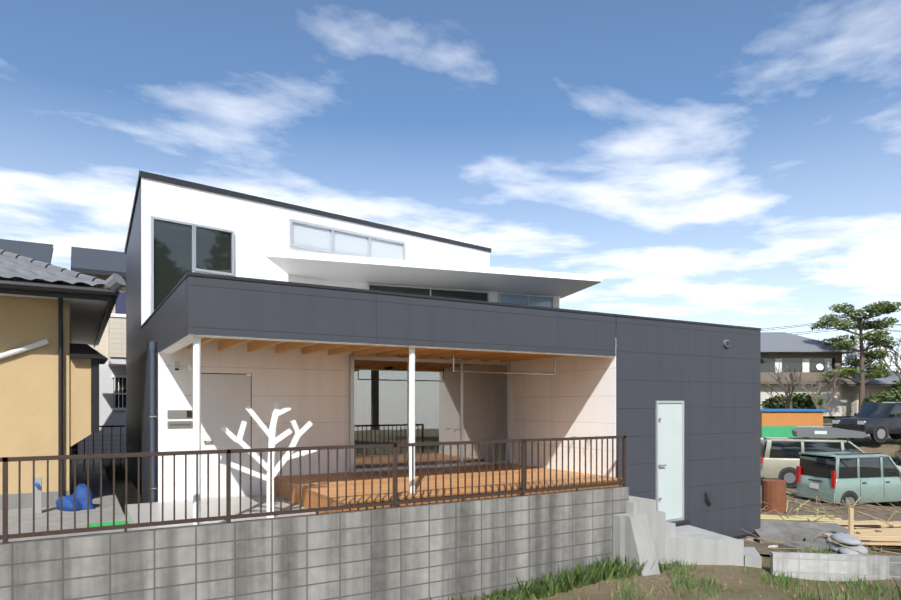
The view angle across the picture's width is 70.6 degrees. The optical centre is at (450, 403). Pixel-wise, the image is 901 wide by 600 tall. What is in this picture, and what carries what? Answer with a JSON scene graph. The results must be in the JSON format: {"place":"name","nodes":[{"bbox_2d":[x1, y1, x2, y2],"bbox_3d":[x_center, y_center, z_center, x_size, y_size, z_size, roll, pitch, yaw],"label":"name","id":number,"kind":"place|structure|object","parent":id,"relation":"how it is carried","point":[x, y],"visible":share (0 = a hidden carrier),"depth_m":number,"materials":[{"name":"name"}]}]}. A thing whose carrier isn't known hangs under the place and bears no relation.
{"place":"outdoors","nodes":[
{"label":"outdoors","id":0,"kind":"place"},
{"bbox_2d":[0,458,130,542],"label":"yard pavement","id":1,"kind":"structure","parent":0,"point":[67,516],"depth_m":9.59,"materials":[{"name":"concrete"}]},
{"bbox_2d":[0,295,107,509],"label":"yellow house","id":2,"kind":"structure","parent":1,"relation":"on","point":[49,387],"depth_m":10.29,"materials":[{"name":"paint"}]},
{"bbox_2d":[0,249,125,347],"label":"tiled roof","id":3,"kind":"structure","parent":2,"relation":"on","point":[92,300],"depth_m":10.16,"materials":[{"name":"grey tile"}]},
{"bbox_2d":[56,483,94,510],"bbox_3d":[-5.953,1.488,10.116,0.559,0.425,0.559,0,0,-31],"label":"blue tarp bundle","id":4,"kind":"object","parent":1,"relation":"on","point":[81,499],"visible":0.75,"depth_m":10.02,"materials":[{"name":"blue plastic"}]},
{"bbox_2d":[32,478,127,526],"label":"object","id":5,"kind":"object","parent":1,"relation":"on","point":[38,495],"visible":0.69,"depth_m":9.68,"materials":[{"name":"plastic"}]},
{"bbox_2d":[74,425,131,478],"bbox_3d":[-8.184,1.110,14.948,1.111,1.120,2.230,0,0,-31],"label":"metal fence","id":6,"kind":"object","parent":1,"relation":"on","point":[102,449],"visible":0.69,"depth_m":14.23,"materials":[{"name":"grey metal"}]},
{"bbox_2d":[188,337,565,361],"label":"porch ceiling","id":7,"kind":"structure","parent":0,"point":[334,349],"depth_m":10.50,"materials":[{"name":"brown wood"}]},
{"bbox_2d":[127,494,630,530],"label":"porch slab","id":8,"kind":"structure","parent":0,"point":[132,513],"depth_m":9.02,"materials":[{"name":"grey concrete"}]},
{"bbox_2d":[220,402,316,517],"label":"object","id":9,"kind":"object","parent":8,"relation":"on","point":[271,431],"visible":0.88,"depth_m":8.36,"materials":[{"name":"white paint"}]},
{"bbox_2d":[193,336,414,524],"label":"porch columns","id":10,"kind":"structure","parent":8,"relation":"on","point":[196,392],"depth_m":7.27,"materials":[{"name":"white metal"}]},
{"bbox_2d":[274,463,621,513],"bbox_3d":[-0.063,1.353,10.421,4.798,0.286,3.218,0,0,-31],"label":"wooden deck","id":11,"kind":"object","parent":8,"relation":"on","point":[332,488],"visible":0.56,"depth_m":9.71,"materials":[{"name":"brown wood"}]},
{"bbox_2d":[0,0,900,371],"label":"sky","id":12,"kind":"structure","parent":0,"point":[726,162],"materials":[{"name":"blue"}]},
{"bbox_2d":[72,423,900,599],"bbox_3d":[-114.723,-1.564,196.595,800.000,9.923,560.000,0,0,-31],"label":"terrain","id":13,"kind":"structure","parent":0,"point":[889,446],"depth_m":9.03,"materials":[{"name":"brown soil"}]},
{"bbox_2d":[0,239,125,458],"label":"beige house","id":14,"kind":"structure","parent":13,"relation":"on","point":[103,265],"depth_m":19.84,"materials":[{"name":"grey"}]},
{"bbox_2d":[72,442,77,454],"bbox_3d":[-18.819,-0.055,32.313,7.231,5.819,10.122,0,0,17],"label":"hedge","id":15,"kind":"object","parent":13,"relation":"on","point":[76,448],"depth_m":30.45,"materials":[{"name":"green plant"}]},
{"bbox_2d":[0,486,628,599],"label":"block wall","id":16,"kind":"structure","parent":13,"relation":"on","point":[454,549],"depth_m":7.53,"materials":[{"name":"grey concrete"}]},
{"bbox_2d":[0,435,625,543],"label":"railing fence","id":17,"kind":"object","parent":16,"relation":"on","point":[5,536],"visible":1,"depth_m":7.35,"materials":[{"name":"brown metal"}]},
{"bbox_2d":[126,275,760,540],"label":"house","id":18,"kind":"structure","parent":13,"relation":"on","point":[616,376],"depth_m":10.73,"materials":[{"name":"grey"}]},
{"bbox_2d":[149,341,157,501],"bbox_3d":[-4.590,0.380,9.837,0.122,2.660,0.248,0,0,-23],"label":"downpipe","id":19,"kind":"object","parent":18,"relation":"attached to","point":[152,350],"visible":0.79,"depth_m":9.74,"materials":[{"name":"grey"}]},
{"bbox_2d":[126,177,489,358],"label":"volume","id":20,"kind":"structure","parent":18,"relation":"on","point":[258,228],"depth_m":13.60,"materials":[{"name":"white paint"}]},
{"bbox_2d":[150,216,405,314],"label":"windows","id":21,"kind":"structure","parent":20,"relation":"attached to","point":[179,250],"depth_m":13.03,"materials":[{"name":"grey"}]},
{"bbox_2d":[124,170,490,253],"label":"roof trim","id":22,"kind":"structure","parent":20,"relation":"attached to","point":[144,174],"depth_m":14.18,"materials":[{"name":"grey metal"}]},
{"bbox_2d":[167,350,587,497],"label":"porch fittings","id":23,"kind":"object","parent":18,"relation":"attached to","point":[226,399],"visible":0.77,"depth_m":10.17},
{"bbox_2d":[349,355,510,471],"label":"sliding doors","id":24,"kind":"structure","parent":18,"relation":"on","point":[450,405],"depth_m":12.03,"materials":[{"name":"clear glass"}]},
{"bbox_2d":[329,280,558,307],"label":"wall","id":25,"kind":"structure","parent":18,"relation":"on","point":[493,296],"depth_m":15.25,"materials":[{"name":"white paint"}]},
{"bbox_2d":[265,249,602,298],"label":"canopy roof","id":26,"kind":"structure","parent":25,"relation":"on","point":[397,272],"depth_m":14.31,"materials":[{"name":"white paint"}]},
{"bbox_2d":[367,283,553,307],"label":"sunroom windows","id":27,"kind":"structure","parent":25,"relation":"in","point":[533,300],"depth_m":16.10,"materials":[{"name":"glass"}]},
{"bbox_2d":[140,272,760,329],"bbox_3d":[0.061,-1.452,12.299,10.444,0.035,5.912,0,0,-31],"label":"parapet cap","id":28,"kind":"object","parent":18,"relation":"on","point":[344,288],"visible":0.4,"depth_m":8.72,"materials":[{"name":"grey metal"}]},
{"bbox_2d":[655,401,689,525],"bbox_3d":[3.857,1.030,11.050,0.770,2.160,0.119,0,0,-31],"label":"service door","id":29,"kind":"structure","parent":18,"relation":"attached to","point":[669,457],"depth_m":11.08,"materials":[{"name":"silver metal"}]},
{"bbox_2d":[704,340,729,501],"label":"wall vents","id":30,"kind":"object","parent":18,"relation":"attached to","point":[708,495],"depth_m":11.57,"materials":[{"name":"grey metal"}]},
{"bbox_2d":[424,554,691,599],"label":"wall weeds","id":31,"kind":"object","parent":13,"relation":"on","point":[563,581],"depth_m":8.92,"materials":[{"name":"green plant"}]},
{"bbox_2d":[434,540,899,599],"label":"field grass","id":32,"kind":"structure","parent":13,"relation":"on","point":[686,582],"depth_m":8.88,"materials":[{"name":"green plant"}]},
{"bbox_2d":[613,496,761,575],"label":"concrete steps","id":33,"kind":"structure","parent":13,"relation":"on","point":[643,530],"depth_m":9.95,"materials":[{"name":"grey concrete"}]},
{"bbox_2d":[761,409,825,437],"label":"scrapyard shed","id":34,"kind":"structure","parent":13,"relation":"on","point":[779,422],"depth_m":33.56,"materials":[{"name":"orange"}]},
{"bbox_2d":[744,483,900,555],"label":"soil patch","id":35,"kind":"object","parent":13,"relation":"on","point":[811,503],"visible":0.1,"depth_m":16.95,"materials":[{"name":"brown soil"}]},
{"bbox_2d":[741,479,900,555],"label":"construction debris","id":36,"kind":"object","parent":35,"relation":"on","point":[815,531],"visible":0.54,"depth_m":12.73,"materials":[{"name":"brown wood"}]},
{"bbox_2d":[829,542,844,552],"bbox_3d":[6.893,2.534,11.228,0.440,0.191,0.723,0,0,31],"label":"cement bag","id":37,"kind":"object","parent":35,"relation":"on","point":[836,546],"visible":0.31,"depth_m":11.11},
{"bbox_2d":[830,533,861,545],"bbox_3d":[6.901,2.375,11.117,0.420,0.169,0.685,0,0,8],"label":"cement bag","id":38,"kind":"object","parent":37,"relation":"on","point":[846,539],"visible":0.94,"depth_m":11.00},
{"bbox_2d":[797,474,900,504],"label":"wagon body","id":39,"kind":"object","parent":35,"relation":"on","point":[878,489],"visible":0.67,"depth_m":19.10,"materials":[{"name":"green paint"}]},
{"bbox_2d":[799,450,900,478],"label":"wagon cabin","id":40,"kind":"object","parent":39,"relation":"on","point":[843,465],"visible":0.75,"depth_m":19.16,"materials":[{"name":"grey glass"}]},
{"bbox_2d":[838,544,867,554],"bbox_3d":[6.873,2.512,10.868,0.440,0.191,0.723,0,0,42],"label":"cement bag","id":41,"kind":"object","parent":35,"relation":"on","point":[845,550],"visible":0.62,"depth_m":10.74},
{"bbox_2d":[761,427,894,487],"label":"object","id":42,"kind":"object","parent":13,"relation":"on","point":[788,474],"visible":0.31,"depth_m":23.26,"materials":[{"name":"grey metal"}]},
{"bbox_2d":[761,332,900,415],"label":"background house","id":43,"kind":"structure","parent":13,"relation":"on","point":[808,358],"depth_m":51.30,"materials":[{"name":"beige paint"}]},
{"bbox_2d":[761,370,900,408],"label":"evergreen shrubs","id":44,"kind":"object","parent":13,"relation":"on","point":[799,401],"visible":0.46,"depth_m":46.56,"materials":[{"name":"green plant"}]},
{"bbox_2d":[763,329,900,438],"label":"bare trees","id":45,"kind":"object","parent":13,"relation":"on","point":[794,382],"visible":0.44,"depth_m":45.57,"materials":[{"name":"brown plant"}]},
{"bbox_2d":[797,426,870,437],"bbox_3d":[19.676,1.619,32.523,3.915,0.905,0.015,0,0,1],"label":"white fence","id":46,"kind":"object","parent":13,"relation":"on","point":[821,426],"visible":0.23,"depth_m":32.54,"materials":[{"name":"white"}]},
{"bbox_2d":[770,552,900,580],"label":"low concrete wall","id":47,"kind":"structure","parent":13,"relation":"on","point":[819,566],"depth_m":9.31,"materials":[{"name":"grey concrete"}]},
{"bbox_2d":[823,416,852,419],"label":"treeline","id":48,"kind":"object","parent":13,"relation":"on","point":[832,417],"depth_m":76.69,"materials":[{"name":"green plant"}]},
{"bbox_2d":[796,452,900,505],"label":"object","id":49,"kind":"object","parent":13,"relation":"on","point":[851,496],"visible":0.44,"depth_m":19.11,"materials":[{"name":"black plastic"}]},
{"bbox_2d":[808,301,900,410],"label":"pine tree","id":50,"kind":"object","parent":13,"relation":"on","point":[881,370],"depth_m":49.47,"materials":[{"name":"green plant"}]},
{"bbox_2d":[810,576,900,599],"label":"tall grass clump","id":51,"kind":"object","parent":13,"relation":"on","point":[899,592],"visible":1,"depth_m":8.20,"materials":[{"name":"green plant"}]},
{"bbox_2d":[838,311,893,367],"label":"utility pole","id":52,"kind":"object","parent":13,"relation":"on","point":[851,355],"visible":0.19,"depth_m":54.06,"materials":[{"name":"concrete"}]},
{"bbox_2d":[761,319,900,372],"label":"power lines","id":53,"kind":"object","parent":52,"relation":"attached to","point":[833,330],"visible":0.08,"depth_m":56.50,"materials":[{"name":"black metal"}]},
{"bbox_2d":[832,402,900,442],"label":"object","id":54,"kind":"object","parent":13,"relation":"on","point":[880,434],"visible":0.56,"depth_m":28.31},
{"bbox_2d":[761,458,900,478],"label":"minivan body","id":55,"kind":"object","parent":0,"point":[771,468],"visible":0.31,"depth_m":23.39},
{"bbox_2d":[761,437,864,457],"bbox_3d":[13.562,1.661,23.779,1.612,0.689,3.666,0,0,-73],"label":"minivan cabin","id":56,"kind":"object","parent":55,"relation":"on","point":[779,447],"visible":0.6,"depth_m":23.27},
{"bbox_2d":[823,416,851,422],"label":"hillside","id":57,"kind":"structure","parent":0,"point":[827,420],"depth_m":108.48,"materials":[{"name":"green plant"}]},
{"bbox_2d":[832,416,900,433],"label":"pickup body","id":58,"kind":"object","parent":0,"point":[893,425],"visible":0.62,"depth_m":28.48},
{"bbox_2d":[856,403,900,416],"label":"pickup cabin","id":59,"kind":"object","parent":58,"relation":"on","point":[877,409],"visible":0.92,"depth_m":29.09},
{"bbox_2d":[895,451,900,465],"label":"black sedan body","id":60,"kind":"object","parent":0,"point":[898,453],"visible":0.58,"depth_m":25.98,"materials":[{"name":"grey metal"}]}
]}

